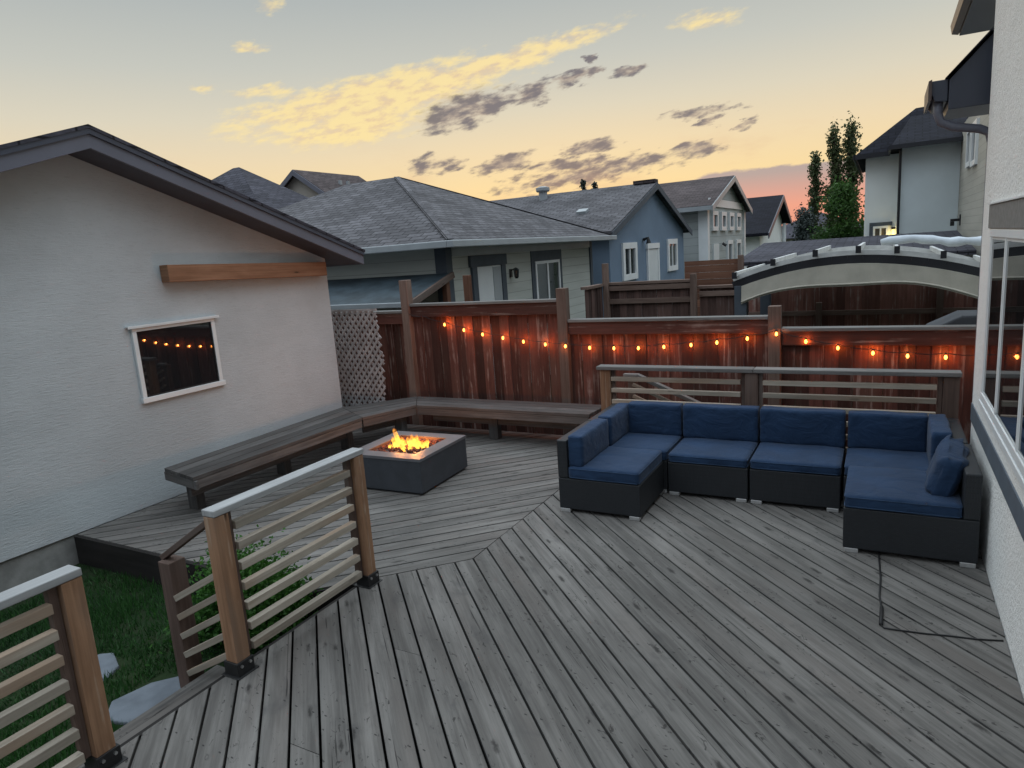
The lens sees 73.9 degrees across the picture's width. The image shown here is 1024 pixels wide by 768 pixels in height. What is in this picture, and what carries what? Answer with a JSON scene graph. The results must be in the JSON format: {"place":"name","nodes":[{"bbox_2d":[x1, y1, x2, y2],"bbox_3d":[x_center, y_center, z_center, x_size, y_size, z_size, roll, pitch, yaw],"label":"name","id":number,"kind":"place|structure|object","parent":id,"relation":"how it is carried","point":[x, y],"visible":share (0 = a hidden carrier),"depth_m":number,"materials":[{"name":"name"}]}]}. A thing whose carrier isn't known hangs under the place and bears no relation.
{"place":"outdoors","nodes":[
{"label":"outdoors","id":0,"kind":"place"},
{"bbox_2d":[0,563,297,767],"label":"lawn","id":1,"kind":"structure","parent":0,"point":[165,674],"depth_m":4.87,"materials":[{"name":"green plant"}]},
{"bbox_2d":[98,653,118,680],"bbox_3d":[-2.777,1.917,4.562,0.354,0.042,0.311,2,12,28],"label":"stepping stone","id":2,"kind":"object","parent":1,"relation":"on","point":[108,662],"visible":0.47,"depth_m":4.58,"materials":[{"name":"grey stone"}]},
{"bbox_2d":[109,676,180,724],"bbox_3d":[-2.214,1.950,4.176,0.379,0.042,0.504,8,16,48],"label":"stepping stone","id":3,"kind":"object","parent":1,"relation":"on","point":[127,708],"visible":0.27,"depth_m":4.17,"materials":[{"name":"grey stone"}]},
{"bbox_2d":[158,521,225,687],"bbox_3d":[-1.872,1.351,4.085,0.550,1.263,0.112,2,12,28],"label":"stair railing","id":4,"kind":"object","parent":1,"relation":"on","point":[181,609],"visible":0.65,"depth_m":4.12,"materials":[{"name":"brown wood"}]},
{"bbox_2d":[145,524,322,667],"bbox_3d":[-1.849,1.382,4.744,1.051,0.887,1.132,2,12,28],"label":"shrub","id":5,"kind":"object","parent":1,"relation":"on","point":[203,594],"visible":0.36,"depth_m":4.65,"materials":[{"name":"green plant"}]},
{"bbox_2d":[212,167,308,209],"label":"house","id":6,"kind":"structure","parent":0,"point":[259,188],"depth_m":22.26,"materials":[{"name":"grey"}]},
{"bbox_2d":[280,169,365,197],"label":"house","id":7,"kind":"structure","parent":0,"point":[309,184],"depth_m":26.36,"materials":[{"name":"grey"}]},
{"bbox_2d":[277,177,616,397],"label":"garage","id":8,"kind":"structure","parent":0,"point":[397,226],"depth_m":13.49,"materials":[{"name":"beige"}]},
{"bbox_2d":[468,253,513,387],"bbox_3d":[-0.354,-1.071,12.951,0.055,2.740,1.340,2,12,28],"label":"door","id":9,"kind":"structure","parent":8,"relation":"in","point":[489,283],"depth_m":12.74,"materials":[{"name":"white paint"}]},
{"bbox_2d":[530,249,562,298],"bbox_3d":[0.804,-2.269,15.031,0.040,1.390,1.540,2,12,28],"label":"window","id":10,"kind":"structure","parent":8,"relation":"in","point":[546,265],"depth_m":14.93,"materials":[{"name":"white plastic"}]},
{"bbox_2d":[0,0,989,221],"label":"sky","id":11,"kind":"structure","parent":0,"point":[489,100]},
{"bbox_2d":[491,179,692,317],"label":"garage","id":12,"kind":"structure","parent":0,"point":[644,221],"depth_m":20.85,"materials":[{"name":"blue paint"}]},
{"bbox_2d":[621,242,637,280],"bbox_3d":[3.407,-3.545,19.650,0.060,1.060,1.260,2,12,28],"label":"window","id":13,"kind":"structure","parent":12,"relation":"in","point":[629,253],"depth_m":19.61,"materials":[{"name":"white plastic"}]},
{"bbox_2d":[646,243,659,280],"bbox_3d":[4.546,-3.107,21.767,0.070,2.750,1.280,2,12,28],"label":"door","id":14,"kind":"structure","parent":12,"relation":"in","point":[652,255],"depth_m":21.56,"materials":[{"name":"white paint"}]},
{"bbox_2d":[666,239,677,271],"bbox_3d":[5.558,-4.475,23.562,0.060,1.080,1.200,2,12,28],"label":"window","id":15,"kind":"structure","parent":12,"relation":"in","point":[672,244],"depth_m":23.52,"materials":[{"name":"white plastic"}]},
{"bbox_2d":[431,362,914,429],"bbox_3d":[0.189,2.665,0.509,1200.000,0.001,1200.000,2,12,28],"label":"ground","id":16,"kind":"structure","parent":0,"point":[781,390],"depth_m":12.11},
{"bbox_2d":[0,124,364,592],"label":"garage","id":17,"kind":"structure","parent":16,"relation":"on","point":[127,376],"depth_m":6.66,"materials":[{"name":"paint"}]},
{"bbox_2d":[124,315,225,403],"bbox_3d":[-3.502,-0.279,7.193,0.055,0.781,1.060,2,12,28],"label":"window","id":18,"kind":"structure","parent":17,"relation":"in","point":[173,358],"depth_m":7.16,"materials":[{"name":"glass"}]},
{"bbox_2d":[159,262,326,282],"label":"wooden beam","id":19,"kind":"structure","parent":17,"relation":"attached to","point":[191,272],"depth_m":7.68,"materials":[{"name":"brown wood"}]},
{"bbox_2d":[331,309,385,428],"bbox_3d":[-2.174,0.016,9.610,1.047,2.136,0.030,2,12,28],"label":"lattice panel","id":20,"kind":"object","parent":16,"relation":"on","point":[351,312],"visible":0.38,"depth_m":9.49,"materials":[{"name":"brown wood"}]},
{"bbox_2d":[327,272,454,309],"bbox_3d":[-3.772,-0.612,12.467,5.855,2.498,1.380,2,12,28],"label":"lean to","id":21,"kind":"object","parent":16,"relation":"on","point":[370,293],"visible":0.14,"depth_m":11.34,"materials":[{"name":"metal"}]},
{"bbox_2d":[463,275,478,393],"bbox_3d":[-0.611,-0.475,10.703,0.100,2.450,0.100,2,12,28],"label":"wooden post","id":22,"kind":"object","parent":16,"relation":"on","point":[467,287],"visible":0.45,"depth_m":10.48,"materials":[{"name":"brown wood"}]},
{"bbox_2d":[77,424,1023,767],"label":"deck","id":23,"kind":"structure","parent":16,"relation":"on","point":[687,630],"depth_m":3.95,"materials":[{"name":"grey wood"}]},
{"bbox_2d":[0,565,127,767],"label":"deck railing","id":24,"kind":"object","parent":23,"relation":"on","point":[74,658],"visible":1,"depth_m":3.07,"materials":[{"name":"brown wood"}]},
{"bbox_2d":[74,535,361,747],"bbox_3d":[-3.631,2.085,3.705,3.247,0.412,4.913,2,12,28],"label":"deck skirt","id":25,"kind":"object","parent":23,"relation":"attached to","point":[112,557],"visible":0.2,"depth_m":5.84,"materials":[{"name":"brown wood"}]},
{"bbox_2d":[201,448,382,680],"bbox_3d":[-1.348,1.066,4.362,0.150,1.004,1.290,2,12,28],"label":"deck railing","id":26,"kind":"object","parent":23,"relation":"on","point":[220,524],"visible":1,"depth_m":4.18,"materials":[{"name":"brown wood"}]},
{"bbox_2d":[193,567,557,767],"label":"deck void","id":27,"kind":"object","parent":23,"relation":"attached to","point":[350,726],"depth_m":3.92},
{"bbox_2d":[164,396,600,509],"bbox_3d":[-1.411,0.637,8.137,2.364,0.439,4.787,23,29,68],"label":"corner bench","id":28,"kind":"object","parent":23,"relation":"on","point":[199,476],"visible":0.88,"depth_m":8.00,"materials":[{"name":"grey wood"}]},
{"bbox_2d":[360,431,467,493],"bbox_3d":[-1.098,0.709,7.221,0.933,0.599,0.933,2,12,28],"label":"fire pit","id":29,"kind":"object","parent":23,"relation":"on","point":[412,462],"visible":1,"depth_m":6.93,"materials":[{"name":"grey concrete"}]},
{"bbox_2d":[557,418,663,520],"bbox_3d":[0.893,0.730,6.109,0.740,0.697,0.708,2,12,28],"label":"sofa module","id":30,"kind":"object","parent":23,"relation":"on","point":[597,472],"visible":1,"depth_m":5.90,"materials":[{"name":"blue fabric"}]},
{"bbox_2d":[588,401,683,492],"bbox_3d":[1.254,0.574,6.734,0.771,0.719,0.753,2,12,28],"label":"sofa module","id":31,"kind":"object","parent":23,"relation":"on","point":[655,425],"visible":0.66,"depth_m":6.69,"materials":[{"name":"blue fabric"}]},
{"bbox_2d":[668,403,760,502],"bbox_3d":[1.905,0.598,6.361,0.702,0.720,0.788,2,12,28],"label":"sofa module","id":32,"kind":"object","parent":23,"relation":"on","point":[712,452],"visible":0.86,"depth_m":6.21,"materials":[{"name":"blue fabric"}]},
{"bbox_2d":[596,364,961,459],"bbox_3d":[2.413,0.347,6.666,3.290,1.022,0.145,2,12,28],"label":"deck railing","id":33,"kind":"object","parent":23,"relation":"on","point":[752,381],"visible":0.48,"depth_m":6.45,"materials":[{"name":"grey wood"}]},
{"bbox_2d":[750,406,845,512],"bbox_3d":[2.538,0.620,6.018,0.714,0.718,0.788,2,12,28],"label":"sofa module","id":34,"kind":"object","parent":23,"relation":"on","point":[798,457],"visible":1,"depth_m":5.87,"materials":[{"name":"blue fabric"}]},
{"bbox_2d":[843,410,967,507],"bbox_3d":[3.235,0.640,5.651,0.832,0.720,0.768,2,12,28],"label":"sofa module","id":35,"kind":"object","parent":23,"relation":"on","point":[889,439],"visible":0.59,"depth_m":5.71,"materials":[{"name":"blue fabric"}]},
{"bbox_2d":[843,444,982,567],"bbox_3d":[2.892,0.827,4.975,0.810,0.654,0.748,2,12,28],"label":"sofa module","id":36,"kind":"object","parent":23,"relation":"on","point":[902,511],"visible":0.9,"depth_m":4.70,"materials":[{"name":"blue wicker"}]},
{"bbox_2d":[924,435,969,496],"bbox_3d":[3.105,0.588,4.853,0.203,0.324,0.552,23,26,27],"label":"cushion","id":37,"kind":"object","parent":36,"relation":"on","point":[949,462],"visible":0.97,"depth_m":4.67,"materials":[{"name":"blue fabric"}]},
{"bbox_2d":[878,551,1003,641],"bbox_3d":[2.411,1.306,4.349,0.556,0.022,1.265,-4,11,0],"label":"power cord","id":38,"kind":"object","parent":23,"relation":"on","point":[881,611],"visible":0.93,"depth_m":3.93,"materials":[{"name":"black rubber"}]},
{"bbox_2d":[579,179,586,189],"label":"spruce tree","id":39,"kind":"object","parent":16,"relation":"on","point":[583,184],"visible":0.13,"depth_m":62.01,"materials":[{"name":"green plant"}]},
{"bbox_2d":[591,181,597,188],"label":"spruce tree","id":40,"kind":"object","parent":16,"relation":"on","point":[594,183],"visible":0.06,"depth_m":61.52,"materials":[{"name":"green plant"}]},
{"bbox_2d":[580,263,697,396],"bbox_3d":[2.272,-0.916,11.997,1.790,2.430,1.000,2,12,28],"label":"wooden fence","id":41,"kind":"object","parent":16,"relation":"on","point":[666,298],"visible":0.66,"depth_m":12.22,"materials":[{"name":"brown wood"}]},
{"bbox_2d":[331,280,975,458],"bbox_3d":[1.712,-0.129,7.978,11.800,2.470,0.165,2,12,28],"label":"wooden fence","id":42,"kind":"object","parent":16,"relation":"on","point":[567,370],"visible":0.51,"depth_m":8.23,"materials":[{"name":"brown wood"}]},
{"bbox_2d":[410,314,974,359],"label":"string lights","id":43,"kind":"object","parent":42,"relation":"hanging from","point":[805,341],"visible":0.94,"depth_m":7.49,"materials":[{"name":"glass"}]},
{"bbox_2d":[623,373,699,401],"bbox_3d":[1.856,0.544,7.437,1.246,1.332,0.145,2,12,28],"label":"stair railing","id":44,"kind":"object","parent":16,"relation":"on","point":[635,396],"visible":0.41,"depth_m":7.44,"materials":[{"name":"grey wood"}]},
{"bbox_2d":[659,175,752,279],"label":"house","id":45,"kind":"structure","parent":16,"relation":"on","point":[712,211],"depth_m":27.64,"materials":[{"name":"grey"}]},
{"bbox_2d":[711,211,718,230],"bbox_3d":[8.038,-6.461,26.946,0.080,0.760,1.000,2,12,28],"label":"window","id":46,"kind":"structure","parent":45,"relation":"in","point":[714,214],"depth_m":26.96,"materials":[{"name":"white plastic"}]},
{"bbox_2d":[713,244,719,278],"bbox_3d":[8.261,-4.366,27.515,0.050,2.550,1.000,2,12,28],"label":"door","id":47,"kind":"structure","parent":45,"relation":"in","point":[715,246],"depth_m":27.27,"materials":[{"name":"white paint"}]},
{"bbox_2d":[720,212,726,230],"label":"window","id":48,"kind":"structure","parent":45,"relation":"in","point":[723,215],"depth_m":28.29,"materials":[{"name":"white plastic"}]},
{"bbox_2d":[726,240,732,258],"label":"window","id":49,"kind":"structure","parent":45,"relation":"in","point":[729,248],"depth_m":29.72,"materials":[{"name":"white plastic"}]},
{"bbox_2d":[728,212,734,229],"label":"window","id":50,"kind":"structure","parent":45,"relation":"in","point":[731,224],"depth_m":29.59,"materials":[{"name":"white plastic"}]},
{"bbox_2d":[735,213,740,229],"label":"window","id":51,"kind":"structure","parent":45,"relation":"in","point":[737,215],"depth_m":30.98,"materials":[{"name":"white plastic"}]},
{"bbox_2d":[735,239,741,258],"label":"window","id":52,"kind":"structure","parent":45,"relation":"in","point":[738,251],"depth_m":31.05,"materials":[{"name":"white plastic"}]},
{"bbox_2d":[685,255,743,315],"bbox_3d":[4.121,-1.388,13.888,1.170,2.390,0.122,2,12,28],"label":"wooden fence","id":53,"kind":"object","parent":16,"relation":"on","point":[711,274],"visible":0.15,"depth_m":13.76,"materials":[{"name":"brown wood"}]},
{"bbox_2d":[697,284,733,365],"bbox_3d":[3.660,-0.751,11.900,0.770,1.950,0.120,2,12,28],"label":"wooden fence","id":54,"kind":"object","parent":16,"relation":"on","point":[716,300],"visible":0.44,"depth_m":11.78,"materials":[{"name":"brown wood"}]},
{"bbox_2d":[745,195,791,268],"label":"house","id":55,"kind":"structure","parent":16,"relation":"on","point":[768,219],"depth_m":39.31,"materials":[{"name":"black"}]},
{"bbox_2d":[789,202,818,240],"bbox_3d":[11.345,-4.655,26.431,2.681,4.732,2.458,2,12,28],"label":"spruce tree","id":56,"kind":"object","parent":16,"relation":"on","point":[807,218],"visible":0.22,"depth_m":26.03,"materials":[{"name":"green plant"}]},
{"bbox_2d":[805,150,824,239],"bbox_3d":[12.781,-6.456,28.729,0.982,6.566,0.960,2,12,28],"label":"poplar tree","id":57,"kind":"object","parent":16,"relation":"on","point":[814,191],"visible":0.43,"depth_m":28.27,"materials":[{"name":"green plant"}]},
{"bbox_2d":[786,212,860,241],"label":"house","id":58,"kind":"structure","parent":16,"relation":"on","point":[789,229],"depth_m":55.87,"materials":[{"name":"grey"}]},
{"bbox_2d":[817,119,848,228],"bbox_3d":[13.400,-7.043,28.298,1.283,7.792,1.127,-12,13,-36],"label":"poplar tree","id":59,"kind":"object","parent":16,"relation":"on","point":[833,140],"visible":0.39,"depth_m":27.78,"materials":[{"name":"green plant"}]},
{"bbox_2d":[807,173,864,239],"bbox_3d":[11.841,-4.822,24.467,2.560,5.235,2.740,2,12,28],"label":"bushy tree","id":60,"kind":"object","parent":16,"relation":"on","point":[841,199],"visible":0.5,"depth_m":23.87,"materials":[{"name":"green plant"}]},
{"bbox_2d":[836,111,864,236],"bbox_3d":[13.952,-7.154,28.300,1.391,7.933,1.427,2,12,28],"label":"poplar tree","id":61,"kind":"object","parent":16,"relation":"on","point":[850,168],"visible":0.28,"depth_m":27.68,"materials":[{"name":"green plant"}]},
{"bbox_2d":[732,242,979,314],"bbox_3d":[5.898,-0.974,10.770,4.206,2.498,2.940,2,12,28],"label":"gazebo","id":62,"kind":"object","parent":16,"relation":"on","point":[862,263],"visible":0.8,"depth_m":9.73,"materials":[{"name":"beige metal"}]},
{"bbox_2d":[880,235,980,246],"bbox_3d":[6.401,-2.104,9.966,1.773,0.238,0.174,2,12,28],"label":"rolled tarp","id":63,"kind":"object","parent":62,"relation":"on","point":[934,239],"visible":0.77,"depth_m":10.03,"materials":[{"name":"white fabric"}]},
{"bbox_2d":[749,284,977,380],"bbox_3d":[7.124,-0.976,11.927,5.700,1.900,0.126,2,12,28],"label":"wooden fence","id":64,"kind":"object","parent":16,"relation":"on","point":[924,305],"visible":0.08,"depth_m":12.27,"materials":[{"name":"red wood"}]},
{"bbox_2d":[926,310,976,425],"bbox_3d":[4.979,0.109,7.386,0.878,1.770,0.550,2,12,28],"label":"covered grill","id":65,"kind":"object","parent":16,"relation":"on","point":[963,317],"visible":0.07,"depth_m":7.14,"materials":[{"name":"grey fabric"}]},
{"bbox_2d":[924,0,1023,699],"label":"house","id":66,"kind":"structure","parent":16,"relation":"on","point":[985,76],"depth_m":4.33,"materials":[{"name":"paint"}]},
{"bbox_2d":[978,229,1023,490],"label":"window","id":67,"kind":"structure","parent":66,"relation":"in","point":[1001,401],"depth_m":4.09,"materials":[{"name":"white plastic"}]},
{"bbox_2d":[744,230,976,317],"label":"roof","id":68,"kind":"structure","parent":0,"point":[764,253],"depth_m":14.89,"materials":[{"name":"grey wood"}]},
{"bbox_2d":[853,107,988,305],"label":"house","id":69,"kind":"structure","parent":0,"point":[922,170],"depth_m":16.64,"materials":[{"name":"beige paint"}]},
{"bbox_2d":[869,221,891,235],"bbox_3d":[10.022,-3.628,18.539,0.540,1.520,0.050,2,12,28],"label":"window","id":70,"kind":"structure","parent":69,"relation":"in","point":[879,228],"depth_m":18.44,"materials":[{"name":"white plastic"}]},
{"bbox_2d":[965,132,970,168],"bbox_3d":[9.606,-4.973,14.297,0.050,0.800,0.800,2,12,28],"label":"window","id":71,"kind":"structure","parent":69,"relation":"in","point":[968,140],"depth_m":14.46,"materials":[{"name":"white plastic"}]},
{"bbox_2d":[970,118,979,166],"bbox_3d":[9.124,-4.746,13.421,0.050,0.850,0.850,2,12,28],"label":"window","id":72,"kind":"structure","parent":69,"relation":"in","point":[974,136],"depth_m":13.21,"materials":[{"name":"white plastic"}]}
]}

